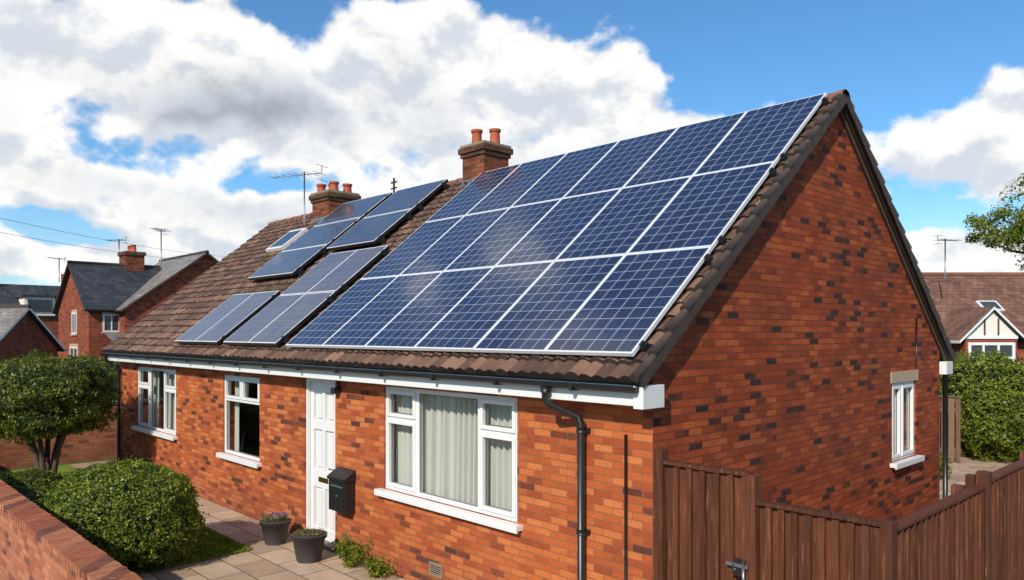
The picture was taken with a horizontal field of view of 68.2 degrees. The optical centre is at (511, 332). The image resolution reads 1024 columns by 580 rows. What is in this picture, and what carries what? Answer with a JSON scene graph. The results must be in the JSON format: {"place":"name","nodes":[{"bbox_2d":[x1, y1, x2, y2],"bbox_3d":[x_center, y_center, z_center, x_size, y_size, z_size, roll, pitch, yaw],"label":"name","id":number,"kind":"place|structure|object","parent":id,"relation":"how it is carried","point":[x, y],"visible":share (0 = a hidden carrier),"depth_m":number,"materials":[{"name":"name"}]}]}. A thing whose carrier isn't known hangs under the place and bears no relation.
{"place":"outdoors","nodes":[
{"label":"outdoors","id":0,"kind":"place"},
{"bbox_2d":[0,313,56,361],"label":"walls","id":1,"kind":"structure","parent":0,"point":[25,334],"depth_m":32.94,"materials":[{"name":"red brick"}]},
{"bbox_2d":[0,304,66,351],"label":"roof","id":2,"kind":"structure","parent":1,"relation":"on","point":[11,315],"depth_m":32.69,"materials":[{"name":"tile"}]},
{"bbox_2d":[0,274,63,355],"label":"dormer house","id":3,"kind":"structure","parent":0,"point":[40,299],"depth_m":57.83,"materials":[{"name":"tile"}]},
{"bbox_2d":[45,257,64,282],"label":"tv antenna","id":4,"kind":"object","parent":3,"relation":"on","point":[59,265],"visible":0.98,"depth_m":61.65,"materials":[{"name":"grey metal"}]},
{"bbox_2d":[0,464,252,573],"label":"lawn","id":5,"kind":"structure","parent":0,"point":[214,544],"depth_m":10.17,"materials":[{"name":"green plant"}]},
{"bbox_2d":[9,484,51,508],"bbox_3d":[-7.682,2.686,11.896,1.147,0.638,1.183,0,0,-44],"label":"shrub","id":6,"kind":"object","parent":5,"relation":"on","point":[31,492],"visible":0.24,"depth_m":11.75,"materials":[{"name":"green plant"}]},
{"bbox_2d":[1,468,69,488],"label":"shrub","id":7,"kind":"object","parent":5,"relation":"on","point":[36,477],"visible":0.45,"depth_m":12.90,"materials":[{"name":"green plant"}]},
{"bbox_2d":[0,348,125,472],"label":"garden tree","id":8,"kind":"object","parent":5,"relation":"on","point":[47,398],"visible":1,"depth_m":13.61,"materials":[{"name":"green plant"}]},
{"bbox_2d":[36,456,208,571],"bbox_3d":[-4.904,2.316,9.490,2.033,1.517,2.092,0,0,-44],"label":"round bush","id":9,"kind":"object","parent":5,"relation":"on","point":[131,514],"visible":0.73,"depth_m":9.00,"materials":[{"name":"green plant"}]},
{"bbox_2d":[160,371,259,456],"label":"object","id":10,"kind":"structure","parent":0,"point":[249,428],"depth_m":13.83,"materials":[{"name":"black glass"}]},
{"bbox_2d":[107,93,955,388],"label":"roof verge","id":11,"kind":"structure","parent":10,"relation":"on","point":[705,287],"depth_m":8.25,"materials":[{"name":"brown tile"}]},
{"bbox_2d":[175,291,280,344],"bbox_3d":[-5.015,-0.267,13.330,1.123,0.920,1.942,0,0,-44],"label":"solar panel array","id":12,"kind":"object","parent":11,"relation":"on","point":[224,321],"visible":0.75,"depth_m":13.17,"materials":[{"name":"blue glass"}]},
{"bbox_2d":[265,227,307,252],"bbox_3d":[-4.889,-2.010,16.419,0.628,0.524,0.750,0,0,-44],"label":"skylight","id":13,"kind":"object","parent":11,"relation":"on","point":[285,241],"visible":1,"depth_m":16.29,"materials":[{"name":"white glass"}]},
{"bbox_2d":[270,164,326,223],"bbox_3d":[-4.896,-3.030,17.248,1.358,1.460,0.500,0,0,21],"label":"tv antenna","id":14,"kind":"object","parent":11,"relation":"on","point":[304,174],"visible":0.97,"depth_m":17.16,"materials":[{"name":"grey metal"}]},
{"bbox_2d":[223,245,389,345],"bbox_3d":[-3.265,-0.606,12.104,1.965,1.597,1.872,0,0,-44],"label":"solar panel array","id":15,"kind":"object","parent":11,"relation":"on","point":[286,314],"visible":0.93,"depth_m":11.94,"materials":[{"name":"blue glass"}]},
{"bbox_2d":[248,192,392,280],"bbox_3d":[-3.739,-1.897,14.865,2.169,1.770,1.882,0,0,-44],"label":"solar panel array","id":16,"kind":"object","parent":11,"relation":"on","point":[297,256],"visible":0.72,"depth_m":14.69,"materials":[{"name":"blue glass"}]},
{"bbox_2d":[309,181,360,221],"bbox_3d":[-3.974,-2.466,16.981,0.840,1.732,0.840,0,0,-44],"label":"chimney stack","id":17,"kind":"object","parent":11,"relation":"on","point":[324,201],"visible":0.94,"depth_m":16.69,"materials":[{"name":"brick"}]},
{"bbox_2d":[391,178,396,193],"bbox_3d":[-2.632,-2.775,16.878,0.151,1.350,0.043,0,0,15],"label":"aerial mast","id":18,"kind":"object","parent":11,"relation":"on","point":[393,183],"visible":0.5,"depth_m":16.86,"materials":[{"name":"grey metal"}]},
{"bbox_2d":[101,98,831,383],"bbox_3d":[-2.567,-1.185,12.634,3.942,3.197,14.435,0,0,-44],"label":"roof tiles front","id":19,"kind":"object","parent":11,"relation":"attached to","point":[162,328],"visible":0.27,"depth_m":11.41,"materials":[{"name":"brown tile"}]},
{"bbox_2d":[326,179,448,250],"bbox_3d":[-2.237,-2.135,13.719,1.608,1.318,1.612,0,0,-44],"label":"solar panel array","id":20,"kind":"object","parent":19,"relation":"on","point":[375,226],"visible":1,"depth_m":13.56,"materials":[{"name":"blue glass"}]},
{"bbox_2d":[286,93,828,356],"bbox_3d":[0.258,-1.294,9.688,3.696,2.982,6.092,0,0,-44],"label":"solar panel array","id":21,"kind":"object","parent":19,"relation":"on","point":[604,249],"visible":0.99,"depth_m":8.82,"materials":[{"name":"glass"}]},
{"bbox_2d":[458,128,512,184],"bbox_3d":[-0.471,-2.656,13.481,0.700,1.912,0.700,0,0,-44],"label":"chimney stack","id":22,"kind":"object","parent":11,"relation":"on","point":[478,155],"visible":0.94,"depth_m":13.29,"materials":[{"name":"brick"}]},
{"bbox_2d":[268,89,849,224],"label":"ridge tiles","id":23,"kind":"object","parent":11,"relation":"on","point":[842,92],"visible":0.19,"depth_m":13.74,"materials":[{"name":"tile"}]},
{"bbox_2d":[70,460,405,579],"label":"garden path","id":24,"kind":"structure","parent":0,"point":[261,560],"depth_m":9.47,"materials":[{"name":"beige stone"}]},
{"bbox_2d":[259,511,291,545],"bbox_3d":[-3.260,2.690,10.436,0.428,0.421,0.428,0,0,-44],"label":"plant pot","id":25,"kind":"object","parent":24,"relation":"on","point":[275,529],"visible":1,"depth_m":10.31,"materials":[{"name":"plastic"}]},
{"bbox_2d":[290,527,327,563],"bbox_3d":[-2.586,2.702,9.642,0.460,0.397,0.460,0,0,-44],"label":"plant pot","id":26,"kind":"object","parent":24,"relation":"on","point":[308,544],"visible":1,"depth_m":9.50,"materials":[{"name":"plastic"}]},
{"bbox_2d":[323,540,335,551],"bbox_3d":[-2.603,2.873,10.385,0.200,0.055,0.880,0,0,-44],"label":"door step","id":27,"kind":"object","parent":24,"relation":"on","point":[328,546],"depth_m":10.12,"materials":[{"name":"grey concrete"}]},
{"bbox_2d":[332,532,371,567],"bbox_3d":[-1.982,2.726,9.382,0.490,0.449,0.676,0,0,-15],"label":"herb plant","id":28,"kind":"object","parent":24,"relation":"on","point":[348,552],"visible":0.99,"depth_m":9.34,"materials":[{"name":"green plant"}]},
{"bbox_2d":[358,552,396,579],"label":"herb plant","id":29,"kind":"object","parent":24,"relation":"on","point":[374,567],"visible":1,"depth_m":8.94,"materials":[{"name":"green plant"}]},
{"bbox_2d":[0,439,940,573],"bbox_3d":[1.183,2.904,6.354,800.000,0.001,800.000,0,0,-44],"label":"ground","id":30,"kind":"structure","parent":0,"point":[113,459],"depth_m":16.82,"materials":[{"name":"green plant"}]},
{"bbox_2d":[0,401,116,469],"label":"boundary wall","id":31,"kind":"structure","parent":30,"relation":"on","point":[95,445],"depth_m":16.95,"materials":[{"name":"brick"}]},
{"bbox_2d":[0,479,142,579],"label":"garden wall","id":32,"kind":"structure","parent":30,"relation":"on","point":[37,542],"depth_m":7.22,"materials":[{"name":"brick"}]},
{"bbox_2d":[77,354,119,385],"bbox_3d":[-17.783,2.072,31.181,4.889,2.452,3.310,0,0,-44],"label":"garden hedge","id":33,"kind":"object","parent":30,"relation":"on","point":[107,365],"visible":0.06,"depth_m":31.08,"materials":[{"name":"green plant"}]},
{"bbox_2d":[52,260,160,358],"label":"slate wing","id":34,"kind":"structure","parent":30,"relation":"on","point":[91,297],"depth_m":39.77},
{"bbox_2d":[69,309,118,356],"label":"windows","id":35,"kind":"structure","parent":34,"relation":"in","point":[110,320],"depth_m":38.89,"materials":[{"name":"white plastic"}]},
{"bbox_2d":[104,333,122,362],"bbox_3d":[-18.006,1.450,37.861,3.700,2.900,2.890,0,0,-44],"label":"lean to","id":36,"kind":"object","parent":34,"relation":"attached to","point":[112,336],"visible":0.05,"depth_m":37.43,"materials":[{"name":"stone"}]},
{"bbox_2d":[103,369,116,393],"bbox_3d":[-8.716,1.906,20.724,12.500,1.988,0.068,0,0,-44],"label":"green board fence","id":37,"kind":"object","parent":30,"relation":"on","point":[115,384],"visible":0.01,"depth_m":19.32,"materials":[{"name":"green wood"}]},
{"bbox_2d":[112,245,218,332],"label":"gabled wing","id":38,"kind":"structure","parent":30,"relation":"on","point":[173,276],"depth_m":40.31,"materials":[{"name":"tile"}]},
{"bbox_2d":[106,236,128,256],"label":"tv antenna","id":39,"kind":"object","parent":38,"relation":"on","point":[118,240],"visible":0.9,"depth_m":42.77,"materials":[{"name":"grey metal"}]},
{"bbox_2d":[150,228,171,268],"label":"tv antenna","id":40,"kind":"object","parent":38,"relation":"on","point":[159,230],"visible":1,"depth_m":42.41,"materials":[{"name":"grey metal"}]},
{"bbox_2d":[120,362,652,579],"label":"front wall","id":41,"kind":"structure","parent":30,"relation":"on","point":[411,541],"depth_m":8.73,"materials":[{"name":"orange brick"}]},
{"bbox_2d":[131,366,177,440],"bbox_3d":[-7.072,1.358,15.022,0.190,1.314,2.380,0,0,-44],"label":"bedroom window","id":42,"kind":"structure","parent":41,"relation":"attached to","point":[149,385],"depth_m":15.30,"materials":[{"name":"white plastic"}]},
{"bbox_2d":[154,371,160,427],"bbox_3d":[-7.368,1.300,15.611,0.096,1.300,0.600,0,0,-44],"label":"bedroom curtain","id":43,"kind":"object","parent":42,"relation":"in","point":[157,417],"visible":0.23,"depth_m":15.46,"materials":[{"name":"white fabric"}]},
{"bbox_2d":[168,374,174,429],"bbox_3d":[-6.626,1.300,14.833,0.103,1.300,0.450,0,0,-44],"label":"bedroom curtain","id":44,"kind":"object","parent":41,"relation":"hanging from","point":[171,425],"visible":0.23,"depth_m":14.84,"materials":[{"name":"white fabric"}]},
{"bbox_2d":[235,381,238,450],"bbox_3d":[-4.627,1.325,12.739,0.053,1.350,0.220,0,0,-44],"label":"hall curtain","id":45,"kind":"object","parent":41,"relation":"hanging from","point":[236,418],"visible":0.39,"depth_m":12.75,"materials":[{"name":"white fabric"}]},
{"bbox_2d":[216,375,261,468],"bbox_3d":[-4.361,1.388,12.177,0.190,1.374,1.520,0,0,-44],"label":"hall window","id":46,"kind":"structure","parent":41,"relation":"attached to","point":[243,397],"depth_m":12.24,"materials":[{"name":"white plastic"}]},
{"bbox_2d":[306,378,334,545],"bbox_3d":[-2.586,1.766,10.402,0.110,2.269,0.818,0,0,-44],"label":"front door","id":47,"kind":"structure","parent":41,"relation":"attached to","point":[320,435],"depth_m":10.49,"materials":[{"name":"white plastic"}]},
{"bbox_2d":[327,466,355,513],"bbox_3d":[-2.207,2.030,9.782,0.172,0.539,0.430,0,0,-44],"label":"mailbox","id":48,"kind":"object","parent":41,"relation":"attached to","point":[342,480],"visible":1,"depth_m":9.68,"materials":[{"name":"black plastic"}]},
{"bbox_2d":[396,395,411,485],"bbox_3d":[-1.288,1.275,9.228,0.086,1.350,0.330,0,0,-44],"label":"net curtain side","id":49,"kind":"object","parent":41,"relation":"hanging from","point":[403,450],"visible":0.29,"depth_m":9.25,"materials":[{"name":"white fabric"}]},
{"bbox_2d":[429,561,442,578],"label":"air brick","id":50,"kind":"object","parent":41,"relation":"attached to","point":[435,569],"visible":1,"depth_m":8.47,"materials":[{"name":"beige plastic"}]},
{"bbox_2d":[374,386,522,533],"bbox_3d":[-0.752,1.313,8.392,0.190,1.324,2.500,0,0,-44],"label":"living room window","id":51,"kind":"structure","parent":41,"relation":"attached to","point":[414,419],"depth_m":8.24,"materials":[{"name":"white plastic"}]},
{"bbox_2d":[423,394,477,504],"bbox_3d":[-0.709,1.275,8.599,0.174,1.350,1.060,0,0,-44],"label":"net curtain","id":52,"kind":"object","parent":41,"relation":"hanging from","point":[450,447],"visible":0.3,"depth_m":8.52,"materials":[{"name":"white fabric"}]},
{"bbox_2d":[487,404,511,510],"bbox_3d":[-0.091,1.275,7.972,0.110,1.350,0.500,0,0,-44],"label":"net curtain","id":53,"kind":"object","parent":41,"relation":"hanging from","point":[499,473],"visible":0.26,"depth_m":8.00,"materials":[{"name":"white fabric"}]},
{"bbox_2d":[100,319,947,579],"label":"gutter and downpipes","id":54,"kind":"object","parent":41,"relation":"attached to","point":[581,431],"visible":0.95,"depth_m":7.05,"materials":[{"name":"black plastic"}]},
{"bbox_2d":[106,352,952,409],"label":"fascia","id":55,"kind":"structure","parent":41,"relation":"attached to","point":[649,396],"depth_m":7.92,"materials":[{"name":"white plastic"}]},
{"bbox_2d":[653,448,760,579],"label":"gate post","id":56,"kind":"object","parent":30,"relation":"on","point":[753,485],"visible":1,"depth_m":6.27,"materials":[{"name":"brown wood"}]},
{"bbox_2d":[663,460,752,579],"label":"wooden gate","id":57,"kind":"structure","parent":56,"relation":"attached to","point":[706,525],"depth_m":6.00,"materials":[{"name":"brown wood"}]},
{"bbox_2d":[726,558,747,579],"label":"gate latch","id":58,"kind":"object","parent":57,"relation":"attached to","point":[739,566],"visible":1,"depth_m":5.71,"materials":[{"name":"metal"}]},
{"bbox_2d":[653,114,938,523],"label":"gable wall","id":59,"kind":"structure","parent":30,"relation":"on","point":[794,347],"depth_m":8.46,"materials":[{"name":"red brick"}]},
{"bbox_2d":[890,370,924,469],"bbox_3d":[5.353,1.157,10.336,1.050,1.275,0.190,0,0,-44],"label":"gable window","id":60,"kind":"structure","parent":59,"relation":"in","point":[901,381],"depth_m":10.31,"materials":[{"name":"white plastic"}]},
{"bbox_2d":[880,519,897,579],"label":"fence post","id":61,"kind":"object","parent":30,"relation":"on","point":[888,549],"visible":1,"depth_m":4.96,"materials":[{"name":"brown wood"}]},
{"bbox_2d":[939,395,961,461],"bbox_3d":[8.569,2.150,17.589,3.250,1.500,0.198,0,0,26],"label":"timber panel fence","id":62,"kind":"object","parent":30,"relation":"on","point":[951,411],"visible":0.13,"depth_m":16.91,"materials":[{"name":"brown wood"}]},
{"bbox_2d":[922,272,1023,364],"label":"tiled bungalow","id":63,"kind":"object","parent":30,"relation":"on","point":[984,310],"visible":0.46,"depth_m":29.91,"materials":[{"name":"brown tile"}]},
{"bbox_2d":[933,235,960,278],"bbox_3d":[17.160,-2.955,29.775,1.013,1.710,0.600,0,0,-14],"label":"tv antenna","id":64,"kind":"object","parent":63,"relation":"on","point":[945,240],"visible":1,"depth_m":29.74,"materials":[{"name":"grey metal"}]},
{"bbox_2d":[976,301,1004,310],"bbox_3d":[19.069,-1.073,30.187,0.800,0.448,0.609,0,0,0],"label":"roof window","id":65,"kind":"structure","parent":63,"relation":"in","point":[981,303],"depth_m":30.21,"materials":[{"name":"white plastic"}]},
{"bbox_2d":[939,345,1023,461],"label":"garden hedge","id":66,"kind":"object","parent":30,"relation":"on","point":[989,388],"visible":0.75,"depth_m":16.90,"materials":[{"name":"green plant"}]},
{"bbox_2d":[963,173,1023,270],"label":"broadleaf tree","id":67,"kind":"object","parent":30,"relation":"on","point":[1012,233],"visible":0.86,"depth_m":35.78,"materials":[{"name":"green plant"}]},
{"bbox_2d":[0,0,1023,285],"label":"sky","id":68,"kind":"structure","parent":0,"point":[119,118],"materials":[{"name":"blue"}]},
{"bbox_2d":[894,390,894,452],"bbox_3d":[5.219,1.195,10.476,0.830,1.110,0.104,0,0,-44],"label":"gable curtain","id":69,"kind":"object","parent":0,"point":[894,421],"visible":0.01,"depth_m":10.51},
{"bbox_2d":[939,446,1017,499],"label":"patio","id":70,"kind":"structure","parent":0,"point":[963,467],"depth_m":16.24,"materials":[{"name":"beige stone"}]},
{"bbox_2d":[756,499,881,579],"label":"garden fence","id":71,"kind":"object","parent":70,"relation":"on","point":[795,544],"visible":0.93,"depth_m":5.38,"materials":[{"name":"brown wood"}]},
{"bbox_2d":[865,484,985,579],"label":"garden fence","id":72,"kind":"object","parent":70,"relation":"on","point":[943,539],"visible":0.86,"depth_m":5.73,"materials":[{"name":"brown wood"}]},
{"bbox_2d":[939,450,951,479],"bbox_3d":[8.251,2.637,15.339,1.177,0.734,1.204,0,0,35],"label":"shrub","id":73,"kind":"object","parent":70,"relation":"on","point":[941,465],"visible":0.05,"depth_m":14.97,"materials":[{"name":"green plant"}]},
{"bbox_2d":[975,470,991,579],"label":"fence post","id":74,"kind":"object","parent":70,"relation":"on","point":[982,477],"visible":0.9,"depth_m":6.39,"materials":[{"name":"brown wood"}]},
{"bbox_2d":[965,451,1023,579],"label":"garden fence","id":75,"kind":"object","parent":70,"relation":"on","point":[1007,522],"visible":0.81,"depth_m":6.84,"materials":[{"name":"brown wood"}]},
{"label":"street pavement","id":76,"kind":"structure","parent":0,"visible":0},
{"bbox_3d":[-13.688,-0.400,11.520,0.260,6.600,1.200,0,0,-44],"label":"utility pole","id":77,"kind":"object","parent":76,"relation":"on","visible":0},
{"bbox_2d":[0,218,225,261],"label":"overhead cable","id":78,"kind":"object","parent":77,"relation":"attached to","point":[102,239],"visible":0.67,"depth_m":25.17,"materials":[{"name":"black plastic"}]}
]}

